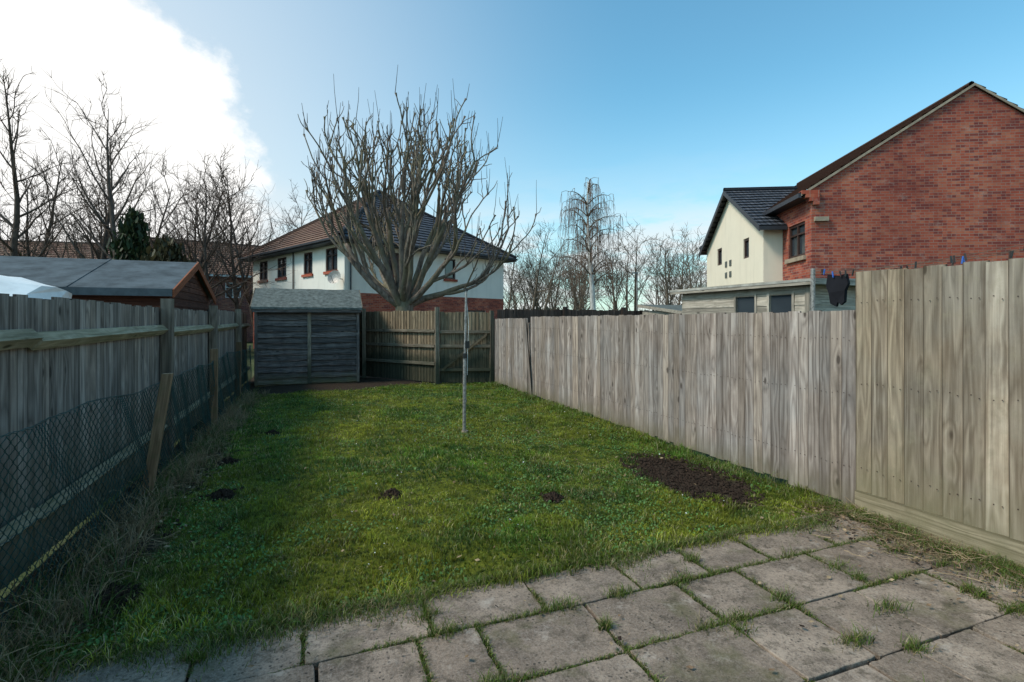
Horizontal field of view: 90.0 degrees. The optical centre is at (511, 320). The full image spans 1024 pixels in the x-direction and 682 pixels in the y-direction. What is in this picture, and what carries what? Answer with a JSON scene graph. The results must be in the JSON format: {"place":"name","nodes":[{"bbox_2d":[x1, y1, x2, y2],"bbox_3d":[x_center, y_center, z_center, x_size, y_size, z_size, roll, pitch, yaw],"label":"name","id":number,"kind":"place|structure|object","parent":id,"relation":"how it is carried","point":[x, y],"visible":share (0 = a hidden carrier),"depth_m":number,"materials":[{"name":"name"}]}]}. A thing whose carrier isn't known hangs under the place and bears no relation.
{"place":"outdoors","nodes":[
{"label":"outdoors","id":0,"kind":"place"},
{"bbox_2d":[0,342,937,681],"bbox_3d":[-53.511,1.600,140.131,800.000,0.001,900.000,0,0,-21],"label":"ground","id":1,"kind":"structure","parent":0,"point":[123,489],"depth_m":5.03,"materials":[{"name":"green plant"}]},
{"bbox_2d":[0,275,71,298],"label":"tarpaulin cover","id":2,"kind":"object","parent":1,"relation":"on","point":[10,286],"visible":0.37,"depth_m":4.55,"materials":[{"name":"white plastic"}]},
{"bbox_2d":[0,163,79,257],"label":"bare tree","id":3,"kind":"object","parent":1,"relation":"on","point":[26,237],"visible":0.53,"depth_m":23.19,"materials":[{"name":"brown plant"}]},
{"bbox_2d":[0,58,99,256],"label":"bare tree","id":4,"kind":"object","parent":1,"relation":"on","point":[13,246],"visible":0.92,"depth_m":21.48,"materials":[{"name":"brown plant"}]},
{"bbox_2d":[0,126,108,256],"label":"bare tree","id":5,"kind":"object","parent":1,"relation":"on","point":[43,218],"visible":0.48,"depth_m":25.87,"materials":[{"name":"brown plant"}]},
{"bbox_2d":[36,170,125,257],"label":"bare tree","id":6,"kind":"object","parent":1,"relation":"on","point":[88,222],"visible":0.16,"depth_m":28.22,"materials":[{"name":"brown plant"}]},
{"bbox_2d":[2,155,190,257],"bbox_3d":[-20.721,-3.489,25.703,6.692,10.219,6.150,0,0,19],"label":"bare tree","id":7,"kind":"object","parent":1,"relation":"on","point":[104,209],"visible":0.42,"depth_m":25.81,"materials":[{"name":"brown plant"}]},
{"bbox_2d":[0,70,213,259],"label":"bare tree","id":8,"kind":"object","parent":1,"relation":"on","point":[113,218],"visible":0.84,"depth_m":22.20,"materials":[{"name":"brown plant"}]},
{"bbox_2d":[0,256,215,310],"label":"garden shed","id":9,"kind":"structure","parent":1,"relation":"on","point":[184,285],"depth_m":7.21,"materials":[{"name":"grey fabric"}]},
{"bbox_2d":[36,125,192,258],"bbox_3d":[-19.128,-3.959,25.451,5.961,11.141,7.276,0,0,32],"label":"bare tree","id":10,"kind":"object","parent":1,"relation":"on","point":[105,237],"visible":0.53,"depth_m":24.28,"materials":[{"name":"brown plant"}]},
{"bbox_2d":[0,293,250,589],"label":"timber fence","id":11,"kind":"object","parent":1,"relation":"on","point":[58,355],"visible":0.65,"depth_m":3.84,"materials":[{"name":"grey wood"}]},
{"bbox_2d":[0,342,251,653],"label":"chain link fence","id":12,"kind":"object","parent":1,"relation":"on","point":[156,438],"visible":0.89,"depth_m":3.84,"materials":[{"name":"grey metal"}]},
{"bbox_2d":[105,205,151,259],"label":"ivy clad tree","id":13,"kind":"object","parent":1,"relation":"on","point":[132,238],"visible":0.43,"depth_m":21.19,"materials":[{"name":"green plant"}]},
{"bbox_2d":[69,147,204,262],"bbox_3d":[-17.285,-3.354,25.090,5.668,9.917,5.712,0,0,20],"label":"bare tree","id":14,"kind":"object","parent":1,"relation":"on","point":[161,210],"visible":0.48,"depth_m":24.94,"materials":[{"name":"brown plant"}]},
{"bbox_2d":[136,234,203,267],"bbox_3d":[-14.181,-1.017,20.979,2.590,5.138,2.579,0,0,-21],"label":"evergreen bush","id":15,"kind":"object","parent":1,"relation":"on","point":[167,249],"visible":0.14,"depth_m":20.77,"materials":[{"name":"green plant"}]},
{"bbox_2d":[97,150,285,288],"bbox_3d":[-15.621,-3.550,25.580,7.867,10.310,5.988,0,0,23],"label":"bare tree","id":16,"kind":"object","parent":1,"relation":"on","point":[209,232],"visible":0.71,"depth_m":25.59,"materials":[{"name":"brown plant"}]},
{"bbox_2d":[103,150,295,305],"bbox_3d":[-14.467,-3.147,24.667,9.156,9.532,5.139,0,0,-21],"label":"bare tree","id":17,"kind":"object","parent":1,"relation":"on","point":[207,274],"visible":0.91,"depth_m":24.61,"materials":[{"name":"brown plant"}]},
{"bbox_2d":[143,162,256,286],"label":"bare tree","id":18,"kind":"object","parent":1,"relation":"on","point":[196,218],"visible":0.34,"depth_m":30.05,"materials":[{"name":"brown plant"}]},
{"bbox_2d":[176,143,273,308],"bbox_3d":[-14.835,-3.532,27.418,5.756,10.286,6.885,0,0,-21],"label":"bare tree","id":19,"kind":"object","parent":1,"relation":"on","point":[237,304],"visible":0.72,"depth_m":26.63,"materials":[{"name":"brown plant"}]},
{"bbox_2d":[209,276,252,341],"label":"walls","id":20,"kind":"structure","parent":1,"relation":"on","point":[227,304],"depth_m":36.86,"materials":[{"name":"brick"}]},
{"bbox_2d":[151,237,260,277],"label":"roof","id":21,"kind":"structure","parent":20,"relation":"on","point":[243,252],"depth_m":37.88,"materials":[{"name":"brown tile"}]},
{"bbox_2d":[225,282,240,297],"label":"windows","id":22,"kind":"structure","parent":20,"relation":"attached to","point":[231,290],"depth_m":36.87,"materials":[{"name":"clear glass"}]},
{"bbox_2d":[170,162,295,329],"bbox_3d":[-15.709,-3.869,29.225,6.254,10.951,8.975,0,0,-21],"label":"bare tree","id":23,"kind":"object","parent":1,"relation":"on","point":[244,287],"visible":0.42,"depth_m":29.97,"materials":[{"name":"brown plant"}]},
{"bbox_2d":[243,179,323,248],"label":"bare tree","id":24,"kind":"object","parent":1,"relation":"on","point":[296,217],"visible":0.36,"depth_m":31.78,"materials":[{"name":"brown plant"}]},
{"bbox_2d":[250,288,362,386],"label":"garden shed","id":25,"kind":"structure","parent":1,"relation":"on","point":[306,336],"depth_m":12.36,"materials":[{"name":"wood"}]},
{"bbox_2d":[1,193,706,310],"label":"distant trees","id":26,"kind":"object","parent":1,"relation":"on","point":[550,287],"visible":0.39,"depth_m":38.62,"materials":[{"name":"brown plant"}]},
{"bbox_2d":[253,243,503,348],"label":"walls","id":27,"kind":"structure","parent":1,"relation":"on","point":[487,295],"depth_m":25.08,"materials":[{"name":"white paint"}]},
{"bbox_2d":[257,247,484,311],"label":"windows","id":28,"kind":"structure","parent":27,"relation":"attached to","point":[331,259],"depth_m":24.12,"materials":[{"name":"black glass"}]},
{"bbox_2d":[238,236,517,289],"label":"fascia and pipes","id":29,"kind":"structure","parent":27,"relation":"attached to","point":[334,276],"depth_m":23.96,"materials":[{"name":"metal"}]},
{"bbox_2d":[241,189,516,258],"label":"roof","id":30,"kind":"structure","parent":27,"relation":"on","point":[313,230],"depth_m":26.40,"materials":[{"name":"tile"}]},
{"bbox_2d":[19,406,765,680],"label":"soil clods","id":31,"kind":"object","parent":1,"relation":"on","point":[394,491],"visible":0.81,"depth_m":4.68,"materials":[{"name":"brown soil"}]},
{"bbox_2d":[359,307,439,383],"bbox_3d":[-4.014,0.635,13.899,5.328,1.930,0.174,0,0,33],"label":"back fence","id":32,"kind":"object","parent":1,"relation":"on","point":[404,345],"visible":0.54,"depth_m":13.20,"materials":[{"name":"wood"}]},
{"bbox_2d":[440,311,493,382],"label":"garden gate","id":33,"kind":"structure","parent":32,"relation":"attached to","point":[480,336],"depth_m":12.57,"materials":[{"name":"wood"}]},
{"bbox_2d":[30,388,783,667],"bbox_3d":[-1.136,1.520,6.898,5.216,0.096,8.018,0,0,-21],"label":"clover","id":34,"kind":"object","parent":1,"relation":"on","point":[90,641],"visible":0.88,"depth_m":3.91,"materials":[{"name":"green plant"}]},
{"bbox_2d":[0,381,837,681],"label":"dry grass","id":35,"kind":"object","parent":1,"relation":"on","point":[42,609],"visible":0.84,"depth_m":3.16,"materials":[{"name":"green plant"}]},
{"bbox_2d":[298,67,541,310],"bbox_3d":[-3.862,-3.484,17.369,7.620,10.168,7.098,0,0,35],"label":"pollarded tree","id":36,"kind":"object","parent":1,"relation":"on","point":[403,291],"visible":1,"depth_m":16.77,"materials":[{"name":"brown plant"}]},
{"bbox_2d":[461,288,469,432],"bbox_3d":[-0.648,0.575,7.091,0.104,2.050,0.094,0,0,39],"label":"clothes post","id":37,"kind":"object","parent":1,"relation":"on","point":[465,357],"visible":0.91,"depth_m":7.08,"materials":[{"name":"metal"}]},
{"bbox_2d":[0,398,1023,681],"bbox_3d":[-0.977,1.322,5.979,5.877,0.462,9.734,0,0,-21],"label":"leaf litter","id":38,"kind":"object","parent":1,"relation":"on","point":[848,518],"visible":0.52,"depth_m":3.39,"materials":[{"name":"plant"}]},
{"bbox_2d":[42,512,1023,681],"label":"patio paving","id":39,"kind":"structure","parent":1,"relation":"on","point":[972,635],"depth_m":2.52,"materials":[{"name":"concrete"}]},
{"bbox_2d":[22,495,1023,681],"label":"paving weeds","id":40,"kind":"object","parent":39,"relation":"on","point":[194,656],"visible":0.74,"depth_m":2.71,"materials":[{"name":"green plant"}]},
{"bbox_2d":[497,307,648,369],"bbox_3d":[1.867,0.590,13.748,4.708,1.920,0.178,0,0,-20],"label":"back fence","id":41,"kind":"object","parent":1,"relation":"on","point":[515,313],"visible":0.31,"depth_m":13.51,"materials":[{"name":"wood"}]},
{"bbox_2d":[555,177,628,309],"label":"weeping birch","id":42,"kind":"object","parent":1,"relation":"on","point":[588,248],"visible":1,"depth_m":29.82,"materials":[{"name":"grey plant"}]},
{"bbox_2d":[631,272,637,310],"bbox_3d":[7.875,-0.780,32.924,0.505,4.660,0.120,0,0,-21],"label":"street lamp","id":43,"kind":"object","parent":1,"relation":"on","point":[636,273],"visible":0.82,"depth_m":32.96,"materials":[{"name":"metal"}]},
{"bbox_2d":[637,304,681,314],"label":"garden shed","id":44,"kind":"structure","parent":1,"relation":"on","point":[669,309],"depth_m":13.53,"materials":[{"name":"grey"}]},
{"bbox_2d":[494,310,855,504],"bbox_3d":[1.207,0.756,8.424,0.274,1.688,9.102,0,0,-21],"label":"timber fence","id":45,"kind":"object","parent":1,"relation":"on","point":[768,392],"visible":0.98,"depth_m":5.57,"materials":[{"name":"grey wood"}]},
{"bbox_2d":[670,278,855,314],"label":"timber workshop","id":46,"kind":"structure","parent":1,"relation":"on","point":[780,296],"depth_m":8.31,"materials":[{"name":"grey wood"}]},
{"bbox_2d":[734,291,794,312],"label":"windows","id":47,"kind":"structure","parent":46,"relation":"in","point":[779,303],"depth_m":8.21,"materials":[{"name":"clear glass"}]},
{"bbox_2d":[707,86,1023,286],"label":"walls","id":48,"kind":"structure","parent":1,"relation":"on","point":[946,180],"depth_m":13.94,"materials":[{"name":"red brick"}]},
{"bbox_2d":[718,221,805,277],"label":"windows","id":49,"kind":"structure","parent":48,"relation":"attached to","point":[797,242],"depth_m":15.36,"materials":[{"name":"black glass"}]},
{"bbox_2d":[699,81,1023,257],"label":"roof","id":50,"kind":"structure","parent":48,"relation":"on","point":[759,208],"depth_m":16.57,"materials":[{"name":"brown tile"}]},
{"bbox_2d":[810,244,1023,310],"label":"washing line","id":51,"kind":"object","parent":1,"relation":"on","point":[837,287],"visible":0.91,"depth_m":6.80,"materials":[{"name":"fabric"}]},
{"bbox_2d":[855,258,1023,566],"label":"timber fence","id":52,"kind":"object","parent":1,"relation":"on","point":[940,390],"visible":1,"depth_m":3.54,"materials":[{"name":"beige wood"}]},
{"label":"walls","id":53,"kind":"object","parent":1,"relation":"on","visible":0},
{"bbox_2d":[0,240,118,258],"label":"roof","id":54,"kind":"structure","parent":53,"relation":"on","point":[88,251],"depth_m":36.47,"materials":[{"name":"brown tile"}]},
{"bbox_2d":[0,0,1023,310],"label":"sky","id":55,"kind":"structure","parent":0,"point":[672,105],"materials":[{"name":"blue"}]}
]}

